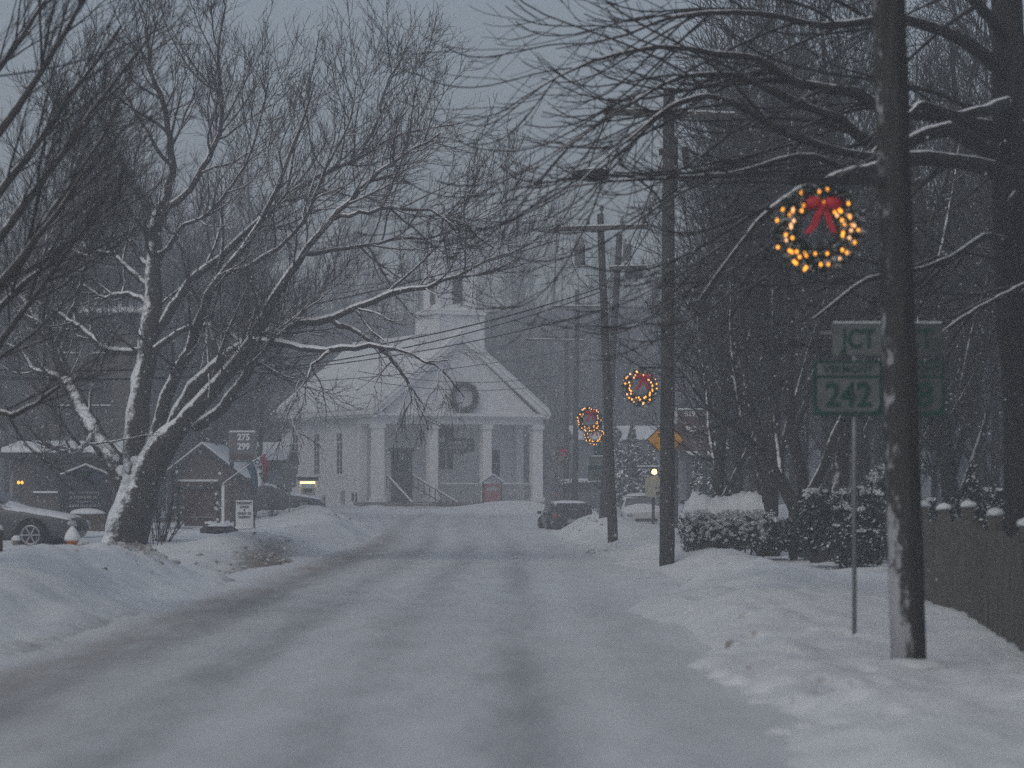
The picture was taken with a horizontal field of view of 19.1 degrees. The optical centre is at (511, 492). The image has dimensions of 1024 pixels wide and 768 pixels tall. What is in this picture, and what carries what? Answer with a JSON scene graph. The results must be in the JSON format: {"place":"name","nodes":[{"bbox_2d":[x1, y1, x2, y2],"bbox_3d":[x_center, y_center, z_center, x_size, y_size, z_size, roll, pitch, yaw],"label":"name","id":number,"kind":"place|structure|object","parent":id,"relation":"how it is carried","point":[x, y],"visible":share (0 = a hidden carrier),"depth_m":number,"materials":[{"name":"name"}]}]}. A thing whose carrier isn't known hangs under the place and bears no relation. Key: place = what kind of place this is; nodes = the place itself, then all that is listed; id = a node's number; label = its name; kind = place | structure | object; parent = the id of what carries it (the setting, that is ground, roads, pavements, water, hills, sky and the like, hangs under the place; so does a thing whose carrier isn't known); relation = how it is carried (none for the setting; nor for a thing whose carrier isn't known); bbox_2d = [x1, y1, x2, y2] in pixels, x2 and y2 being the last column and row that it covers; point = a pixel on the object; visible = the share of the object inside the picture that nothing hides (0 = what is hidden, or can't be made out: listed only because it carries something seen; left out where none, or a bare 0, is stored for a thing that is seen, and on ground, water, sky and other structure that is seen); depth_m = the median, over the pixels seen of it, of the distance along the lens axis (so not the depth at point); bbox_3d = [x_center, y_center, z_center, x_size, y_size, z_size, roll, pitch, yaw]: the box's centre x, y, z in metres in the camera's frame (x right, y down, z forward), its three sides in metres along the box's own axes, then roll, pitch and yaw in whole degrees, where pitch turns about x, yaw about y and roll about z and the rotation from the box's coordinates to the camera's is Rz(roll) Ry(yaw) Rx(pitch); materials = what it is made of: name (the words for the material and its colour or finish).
{"place":"outdoors","nodes":[
{"label":"outdoors","id":0,"kind":"place"},
{"bbox_2d":[0,506,804,767],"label":"road","id":1,"kind":"structure","parent":0,"point":[553,659],"depth_m":27.00,"materials":[{"name":"snow"}]},
{"bbox_2d":[550,478,600,507],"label":"parked car","id":2,"kind":"object","parent":1,"relation":"on","point":[587,494],"visible":0.23,"depth_m":164.04,"materials":[{"name":"grey paint"}]},
{"bbox_2d":[1,293,930,503],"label":"hillside","id":3,"kind":"structure","parent":0,"point":[682,493],"depth_m":278.08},
{"bbox_2d":[277,229,347,393],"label":"bare tree","id":4,"kind":"object","parent":3,"relation":"on","point":[317,327],"visible":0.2,"depth_m":243.74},
{"bbox_2d":[301,257,359,377],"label":"bare tree","id":5,"kind":"object","parent":3,"relation":"on","point":[331,337],"visible":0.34,"depth_m":235.68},
{"bbox_2d":[1,179,983,504],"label":"hill forest","id":6,"kind":"object","parent":3,"relation":"on","point":[517,351],"visible":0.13,"depth_m":253.02,"materials":[{"name":"plant"}]},
{"bbox_2d":[0,499,1023,767],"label":"ground","id":7,"kind":"structure","parent":0,"point":[776,631],"depth_m":35.07,"materials":[{"name":"snow"}]},
{"bbox_2d":[0,178,54,443],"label":"bare tree","id":8,"kind":"object","parent":7,"relation":"on","point":[8,388],"visible":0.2,"depth_m":138.70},
{"bbox_2d":[0,162,58,495],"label":"bare tree","id":9,"kind":"object","parent":7,"relation":"on","point":[7,473],"visible":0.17,"depth_m":145.15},
{"bbox_2d":[0,491,90,545],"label":"parked car","id":10,"kind":"object","parent":7,"relation":"on","point":[44,528],"visible":0.84,"depth_m":67.50,"materials":[{"name":"silver paint"}]},
{"bbox_2d":[0,441,122,530],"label":"shed","id":11,"kind":"structure","parent":7,"relation":"on","point":[32,481],"depth_m":100.00,"materials":[{"name":"paint"}]},
{"bbox_2d":[33,467,57,492],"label":"window","id":12,"kind":"structure","parent":11,"relation":"in","point":[42,477],"depth_m":99.90,"materials":[{"name":"glass"}]},
{"bbox_2d":[59,463,111,523],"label":"town sign","id":13,"kind":"object","parent":7,"relation":"on","point":[92,511],"visible":0.93,"depth_m":85.95,"materials":[{"name":"paint"}]},
{"bbox_2d":[12,302,167,519],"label":"brown house","id":14,"kind":"structure","parent":7,"relation":"on","point":[117,392],"depth_m":122.00,"materials":[{"name":"paint"}]},
{"bbox_2d":[92,381,110,405],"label":"window","id":15,"kind":"structure","parent":14,"relation":"in","point":[104,392],"depth_m":121.90,"materials":[{"name":"glass"}]},
{"bbox_2d":[21,131,171,436],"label":"bare tree","id":16,"kind":"object","parent":7,"relation":"on","point":[137,229],"visible":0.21,"depth_m":121.89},
{"bbox_2d":[21,145,177,440],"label":"bare tree","id":17,"kind":"object","parent":7,"relation":"on","point":[105,267],"visible":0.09,"depth_m":122.62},
{"bbox_2d":[40,68,188,435],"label":"bare tree","id":18,"kind":"object","parent":7,"relation":"on","point":[134,289],"visible":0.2,"depth_m":122.81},
{"bbox_2d":[0,0,230,504],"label":"bare tree","id":19,"kind":"object","parent":7,"relation":"on","point":[14,272],"visible":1,"depth_m":39.75,"materials":[{"name":"brown plant"}]},
{"bbox_2d":[113,251,222,515],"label":"bare tree","id":20,"kind":"object","parent":7,"relation":"on","point":[164,293],"visible":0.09,"depth_m":139.64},
{"bbox_2d":[133,204,215,510],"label":"bare tree","id":21,"kind":"object","parent":7,"relation":"on","point":[169,254],"visible":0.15,"depth_m":151.93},
{"bbox_2d":[151,459,217,541],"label":"twiggy bush","id":22,"kind":"object","parent":7,"relation":"on","point":[168,519],"visible":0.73,"depth_m":79.04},
{"bbox_2d":[175,471,221,527],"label":"menu board","id":23,"kind":"object","parent":7,"relation":"on","point":[204,508],"visible":0.91,"depth_m":105.95,"materials":[{"name":"brown wood"}]},
{"bbox_2d":[159,201,237,460],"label":"bare tree","id":24,"kind":"object","parent":7,"relation":"on","point":[192,285],"visible":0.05,"depth_m":165.44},
{"bbox_2d":[160,229,237,461],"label":"bare tree","id":25,"kind":"object","parent":7,"relation":"on","point":[164,373],"visible":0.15,"depth_m":146.09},
{"bbox_2d":[146,153,254,457],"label":"bare tree","id":26,"kind":"object","parent":7,"relation":"on","point":[199,438],"visible":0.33,"depth_m":133.71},
{"bbox_2d":[162,442,266,521],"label":"village store","id":27,"kind":"structure","parent":7,"relation":"on","point":[207,462],"depth_m":122.00,"materials":[{"name":"paint"}]},
{"bbox_2d":[150,225,284,444],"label":"bare tree","id":28,"kind":"object","parent":7,"relation":"on","point":[215,424],"visible":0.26,"depth_m":127.42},
{"bbox_2d":[200,521,238,533],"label":"snowy rock","id":29,"kind":"object","parent":7,"relation":"on","point":[215,528],"visible":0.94,"depth_m":91.85,"materials":[{"name":"stone"}]},
{"bbox_2d":[164,74,316,462],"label":"bare tree","id":30,"kind":"object","parent":7,"relation":"on","point":[271,238],"visible":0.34,"depth_m":145.98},
{"bbox_2d":[180,182,302,450],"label":"bare tree","id":31,"kind":"object","parent":7,"relation":"on","point":[267,421],"visible":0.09,"depth_m":156.74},
{"bbox_2d":[229,431,255,521],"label":"price sign","id":32,"kind":"object","parent":7,"relation":"on","point":[238,450],"visible":0.96,"depth_m":117.89,"materials":[{"name":"metal"}]},
{"bbox_2d":[221,452,267,522],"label":"open flag","id":33,"kind":"object","parent":7,"relation":"on","point":[254,468],"visible":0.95,"depth_m":111.98,"materials":[{"name":"fabric"}]},
{"bbox_2d":[234,500,255,529],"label":"sandwich board","id":34,"kind":"object","parent":7,"relation":"on","point":[243,519],"visible":0.98,"depth_m":97.90,"materials":[{"name":"paint"}]},
{"bbox_2d":[209,217,310,442],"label":"bare tree","id":35,"kind":"object","parent":7,"relation":"on","point":[273,432],"visible":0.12,"depth_m":171.82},
{"bbox_2d":[209,139,314,510],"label":"bare tree","id":36,"kind":"object","parent":7,"relation":"on","point":[262,407],"visible":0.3,"depth_m":144.40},
{"bbox_2d":[226,442,298,491],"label":"hazy annex","id":37,"kind":"object","parent":7,"relation":"on","point":[274,480],"visible":0.29,"depth_m":160.35,"materials":[{"name":"paint"}]},
{"bbox_2d":[257,483,324,509],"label":"parked car","id":38,"kind":"object","parent":7,"relation":"on","point":[263,491],"visible":0.39,"depth_m":139.17,"materials":[{"name":"grey paint"}]},
{"bbox_2d":[0,0,593,544],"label":"bare tree","id":39,"kind":"object","parent":7,"relation":"on","point":[128,520],"visible":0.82,"depth_m":73.44,"materials":[{"name":"brown plant"}]},
{"bbox_2d":[73,512,691,586],"bbox_3d":[-1.862,1.275,88.508,11.985,1.124,82.856,0,0,0],"label":"snow rubble","id":40,"kind":"object","parent":7,"relation":"on","point":[150,548],"visible":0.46,"depth_m":64.65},
{"bbox_2d":[270,243,550,506],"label":"church","id":41,"kind":"structure","parent":7,"relation":"on","point":[338,475],"depth_m":179.19,"materials":[{"name":"white paint"}]},
{"bbox_2d":[336,431,343,475],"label":"window","id":42,"kind":"structure","parent":41,"relation":"in","point":[339,438],"depth_m":180.99,"materials":[{"name":"glass"}]},
{"bbox_2d":[389,448,414,501],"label":"door","id":43,"kind":"structure","parent":41,"relation":"in","point":[399,475],"depth_m":179.28,"materials":[{"name":"grey paint"}]},
{"bbox_2d":[438,426,454,470],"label":"window","id":44,"kind":"structure","parent":41,"relation":"in","point":[446,459],"depth_m":180.46,"materials":[{"name":"glass"}]},
{"bbox_2d":[445,424,474,454],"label":"hanging sign","id":45,"kind":"object","parent":41,"relation":"hanging from","point":[457,446],"visible":0.98,"depth_m":178.28,"materials":[{"name":"paint"}]},
{"bbox_2d":[449,381,480,412],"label":"gable wreath","id":46,"kind":"object","parent":41,"relation":"attached to","point":[470,407],"visible":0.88,"depth_m":177.68,"materials":[{"name":"plant"}]},
{"bbox_2d":[479,473,504,502],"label":"notice board","id":47,"kind":"object","parent":7,"relation":"on","point":[495,493],"visible":0.84,"depth_m":170.92,"materials":[{"name":"brown wood"}]},
{"bbox_2d":[526,325,583,481],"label":"utility pole","id":48,"kind":"object","parent":7,"relation":"on","point":[566,409],"visible":0.74,"depth_m":171.88,"materials":[{"name":"brown wood"}]},
{"bbox_2d":[537,500,591,529],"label":"parked car","id":49,"kind":"object","parent":7,"relation":"on","point":[571,514],"visible":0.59,"depth_m":124.85,"materials":[{"name":"black paint"}]},
{"bbox_2d":[552,289,599,500],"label":"utility pole","id":50,"kind":"object","parent":7,"relation":"on","point":[576,404],"visible":0.63,"depth_m":151.88,"materials":[{"name":"brown wood"}]},
{"bbox_2d":[588,443,602,513],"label":"route sign","id":51,"kind":"object","parent":7,"relation":"on","point":[595,472],"visible":0.81,"depth_m":115.97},
{"bbox_2d":[554,205,647,542],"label":"utility pole","id":52,"kind":"object","parent":7,"relation":"on","point":[612,527],"visible":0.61,"depth_m":89.89,"materials":[{"name":"brown wood"}]},
{"bbox_2d":[0,312,590,380],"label":"overhead wire","id":53,"kind":"object","parent":52,"relation":"attached to","point":[327,364],"visible":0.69,"depth_m":84.20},
{"bbox_2d":[0,288,599,371],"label":"overhead wire","id":54,"kind":"object","parent":52,"relation":"attached to","point":[382,343],"visible":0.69,"depth_m":85.68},
{"bbox_2d":[0,292,599,379],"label":"overhead wire","id":55,"kind":"object","parent":52,"relation":"attached to","point":[350,357],"visible":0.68,"depth_m":84.50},
{"bbox_2d":[575,405,603,433],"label":"lit wreath","id":56,"kind":"object","parent":52,"relation":"attached to","point":[590,411],"visible":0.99,"depth_m":89.94,"materials":[{"name":"plant"}]},
{"bbox_2d":[561,426,659,478],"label":"corner store","id":57,"kind":"structure","parent":7,"relation":"on","point":[643,434],"depth_m":190.06,"materials":[{"name":"paint"}]},
{"bbox_2d":[599,234,646,518],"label":"utility pole","id":58,"kind":"object","parent":7,"relation":"on","point":[603,504],"visible":0.67,"depth_m":109.88,"materials":[{"name":"brown wood"}]},
{"bbox_2d":[615,424,643,506],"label":"snowy conifer","id":59,"kind":"object","parent":7,"relation":"on","point":[624,486],"visible":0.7,"depth_m":149.62,"materials":[{"name":"green plant"}]},
{"bbox_2d":[613,348,660,425],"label":"bare tree","id":60,"kind":"object","parent":7,"relation":"on","point":[630,405],"visible":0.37,"depth_m":210.34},
{"bbox_2d":[617,493,659,524],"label":"car","id":61,"kind":"object","parent":7,"relation":"on","point":[634,502],"visible":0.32,"depth_m":131.42,"materials":[{"name":"white paint"}]},
{"bbox_2d":[258,0,1023,554],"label":"bare tree","id":62,"kind":"object","parent":7,"relation":"on","point":[998,160],"visible":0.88,"depth_m":38.80,"materials":[{"name":"brown plant"}]},
{"bbox_2d":[632,444,659,498],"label":"snowy conifer","id":63,"kind":"object","parent":7,"relation":"on","point":[649,458],"visible":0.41,"depth_m":145.78,"materials":[{"name":"green plant"}]},
{"bbox_2d":[636,465,659,523],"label":"lamp lit sign","id":64,"kind":"object","parent":7,"relation":"on","point":[653,491],"visible":0.87,"depth_m":121.95,"materials":[{"name":"paint"}]},
{"bbox_2d":[571,88,735,565],"bbox_3d":[2.964,-3.418,63.963,3.434,10.163,0.406,0,0,0],"label":"utility pole","id":65,"kind":"object","parent":7,"relation":"on","point":[667,488],"visible":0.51,"depth_m":63.88,"materials":[{"name":"brown wood"}]},
{"bbox_2d":[620,367,659,407],"bbox_3d":[2.672,-2.215,63.580,0.883,0.903,0.382,0,0,-11],"label":"lit wreath","id":66,"kind":"object","parent":65,"relation":"attached to","point":[652,387],"visible":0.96,"depth_m":63.53,"materials":[{"name":"plant"}]},
{"bbox_2d":[670,28,872,137],"bbox_3d":[3.408,-5.937,46.001,0.027,3.079,36.003,0,0,0],"label":"overhead wire","id":67,"kind":"object","parent":65,"relation":"attached to","point":[831,60],"visible":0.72,"depth_m":35.03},
{"bbox_2d":[674,408,708,527],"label":"price sign","id":68,"kind":"object","parent":7,"relation":"on","point":[687,441],"visible":0.56,"depth_m":111.89,"materials":[{"name":"metal"}]},
{"bbox_2d":[678,451,712,521],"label":"snowy conifer","id":69,"kind":"object","parent":7,"relation":"on","point":[695,482],"visible":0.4,"depth_m":117.75,"materials":[{"name":"green plant"}]},
{"bbox_2d":[620,184,783,520],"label":"bare tree","id":70,"kind":"object","parent":7,"relation":"on","point":[716,390],"visible":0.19,"depth_m":103.36,"materials":[{"name":"brown plant"}]},
{"bbox_2d":[678,440,747,516],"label":"garden shed","id":71,"kind":"structure","parent":7,"relation":"on","point":[689,470],"depth_m":127.96,"materials":[{"name":"paint"}]},
{"bbox_2d":[645,122,802,520],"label":"bare tree","id":72,"kind":"object","parent":7,"relation":"on","point":[731,441],"visible":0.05,"depth_m":113.34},
{"bbox_2d":[623,0,828,490],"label":"bare tree","id":73,"kind":"object","parent":7,"relation":"on","point":[704,423],"visible":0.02,"depth_m":103.97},
{"bbox_2d":[677,491,776,554],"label":"clipped hedge","id":74,"kind":"object","parent":7,"relation":"on","point":[720,528],"visible":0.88,"depth_m":65.94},
{"bbox_2d":[634,0,820,491],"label":"bare tree","id":75,"kind":"object","parent":7,"relation":"on","point":[751,485],"visible":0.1,"depth_m":98.39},
{"bbox_2d":[613,0,849,540],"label":"bare tree","id":76,"kind":"object","parent":7,"relation":"on","point":[718,465],"visible":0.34,"depth_m":71.81,"materials":[{"name":"brown plant"}]},
{"bbox_2d":[656,96,818,493],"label":"bare tree","id":77,"kind":"object","parent":7,"relation":"on","point":[738,486],"visible":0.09,"depth_m":83.26,"materials":[{"name":"brown plant"}]},
{"bbox_2d":[619,0,877,520],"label":"bare tree","id":78,"kind":"object","parent":7,"relation":"on","point":[758,456],"visible":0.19,"depth_m":84.70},
{"bbox_2d":[591,0,946,562],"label":"bare tree","id":79,"kind":"object","parent":7,"relation":"on","point":[839,441],"visible":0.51,"depth_m":59.86,"materials":[{"name":"brown plant"}]},
{"bbox_2d":[661,0,878,556],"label":"bare tree","id":80,"kind":"object","parent":7,"relation":"on","point":[769,492],"visible":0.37,"depth_m":66.07,"materials":[{"name":"brown plant"}]},
{"bbox_2d":[749,516,808,559],"bbox_3d":[5.655,0.958,62.981,1.488,1.006,1.384,0,0,0],"label":"shrub","id":81,"kind":"object","parent":7,"relation":"on","point":[780,530],"visible":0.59,"depth_m":62.75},
{"bbox_2d":[657,0,934,492],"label":"bare tree","id":82,"kind":"object","parent":7,"relation":"on","point":[828,428],"visible":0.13,"depth_m":77.12,"materials":[{"name":"brown plant"}]},
{"bbox_2d":[721,142,875,500],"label":"bare tree","id":83,"kind":"object","parent":7,"relation":"on","point":[794,485],"visible":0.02,"depth_m":103.55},
{"bbox_2d":[736,53,878,495],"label":"bare tree","id":84,"kind":"object","parent":7,"relation":"on","point":[821,448],"visible":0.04,"depth_m":91.67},
{"bbox_2d":[685,42,936,482],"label":"bare tree","id":85,"kind":"object","parent":7,"relation":"on","point":[804,444],"visible":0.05,"depth_m":91.84,"materials":[{"name":"brown plant"}]},
{"bbox_2d":[744,46,883,495],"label":"bare tree","id":86,"kind":"object","parent":7,"relation":"on","point":[850,451],"visible":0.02,"depth_m":87.73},
{"bbox_2d":[791,485,887,568],"bbox_3d":[6.388,0.656,57.102,2.363,1.627,1.653,0,0,0],"label":"shrub","id":87,"kind":"object","parent":7,"relation":"on","point":[827,512],"visible":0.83,"depth_m":56.76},
{"bbox_2d":[705,0,990,499],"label":"bare tree","id":88,"kind":"object","parent":7,"relation":"on","point":[865,426],"visible":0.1,"depth_m":71.95,"materials":[{"name":"brown plant"}]},
{"bbox_2d":[788,0,947,669],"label":"utility pole","id":89,"kind":"object","parent":7,"relation":"on","point":[892,180],"visible":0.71,"depth_m":27.86,"materials":[{"name":"brown wood"}]},
{"bbox_2d":[770,180,866,275],"bbox_3d":[2.775,-2.393,27.581,0.896,0.895,0.380,0,0,0],"label":"lit wreath","id":90,"kind":"object","parent":89,"relation":"attached to","point":[831,203],"visible":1,"depth_m":27.52,"materials":[{"name":"plant"}]},
{"bbox_2d":[849,463,886,563],"bbox_3d":[7.085,0.450,59.984,1.137,2.079,0.898,0,0,0],"label":"shrub","id":91,"kind":"object","parent":7,"relation":"on","point":[877,479],"visible":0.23,"depth_m":59.77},
{"bbox_2d":[814,322,943,634],"bbox_3d":[3.852,-0.108,31.989,1.371,3.375,0.069,0,0,0],"label":"route sign","id":92,"kind":"object","parent":7,"relation":"on","point":[853,388],"visible":0.72,"depth_m":31.97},
{"bbox_2d":[783,44,981,472],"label":"bare tree","id":93,"kind":"object","parent":7,"relation":"on","point":[877,449],"visible":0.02,"depth_m":89.56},
{"bbox_2d":[810,0,980,462],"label":"bare tree","id":94,"kind":"object","parent":7,"relation":"on","point":[925,38],"visible":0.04,"depth_m":89.08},
{"bbox_2d":[822,97,983,519],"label":"bare tree","id":95,"kind":"object","parent":7,"relation":"on","point":[931,466],"visible":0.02,"depth_m":89.03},
{"bbox_2d":[784,0,1023,525],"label":"bare tree","id":96,"kind":"object","parent":7,"relation":"on","point":[983,480],"visible":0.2,"depth_m":69.80,"materials":[{"name":"brown plant"}]},
{"bbox_2d":[814,0,1000,482],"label":"bare tree","id":97,"kind":"object","parent":7,"relation":"on","point":[921,442],"visible":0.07,"depth_m":79.48,"materials":[{"name":"brown plant"}]},
{"bbox_2d":[875,493,960,558],"bbox_3d":[7.457,0.725,53.811,2.084,1.452,1.242,0,0,-34],"label":"shrub","id":98,"kind":"object","parent":7,"relation":"on","point":[951,502],"visible":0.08,"depth_m":53.63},
{"bbox_2d":[843,0,1002,502],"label":"bare tree","id":99,"kind":"object","parent":7,"relation":"on","point":[949,456],"visible":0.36,"depth_m":61.41,"materials":[{"name":"brown plant"}]},
{"bbox_2d":[858,35,991,484],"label":"bare tree","id":100,"kind":"object","parent":7,"relation":"on","point":[934,457],"visible":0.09,"depth_m":81.05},
{"bbox_2d":[860,0,1023,499],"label":"bare tree","id":101,"kind":"object","parent":7,"relation":"on","point":[996,394],"visible":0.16,"depth_m":82.14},
{"bbox_2d":[952,461,987,531],"bbox_3d":[7.819,0.436,51.986,0.932,1.992,0.978,0,0,0],"label":"young conifer","id":102,"kind":"object","parent":7,"relation":"on","point":[971,488],"visible":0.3,"depth_m":51.92,"materials":[{"name":"green plant"}]},
{"bbox_2d":[921,500,1023,651],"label":"picket fence","id":103,"kind":"object","parent":7,"relation":"on","point":[979,567],"visible":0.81,"depth_m":34.00,"materials":[{"name":"brown wood"}]},
{"bbox_2d":[945,322,1003,486],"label":"grey house","id":104,"kind":"structure","parent":7,"relation":"on","point":[963,466],"depth_m":84.14,"materials":[{"name":"paint"}]},
{"bbox_2d":[928,0,1023,140],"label":"bare tree","id":105,"kind":"object","parent":7,"relation":"on","point":[975,66],"visible":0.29,"depth_m":58.28,"materials":[{"name":"brown plant"}]},
{"bbox_2d":[981,483,1004,530],"bbox_3d":[8.970,0.609,55.013,2.150,1.609,1.548,0,0,0],"label":"shrub","id":106,"kind":"object","parent":7,"relation":"on","point":[997,496],"visible":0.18,"depth_m":55.14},
{"bbox_2d":[0,0,1023,605],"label":"falling snow","id":107,"kind":"structure","parent":0,"point":[444,286],"depth_m":58.41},
{"bbox_2d":[0,0,1023,312],"label":"sky","id":108,"kind":"structure","parent":0,"point":[469,18],"materials":[{"name":"grey"}]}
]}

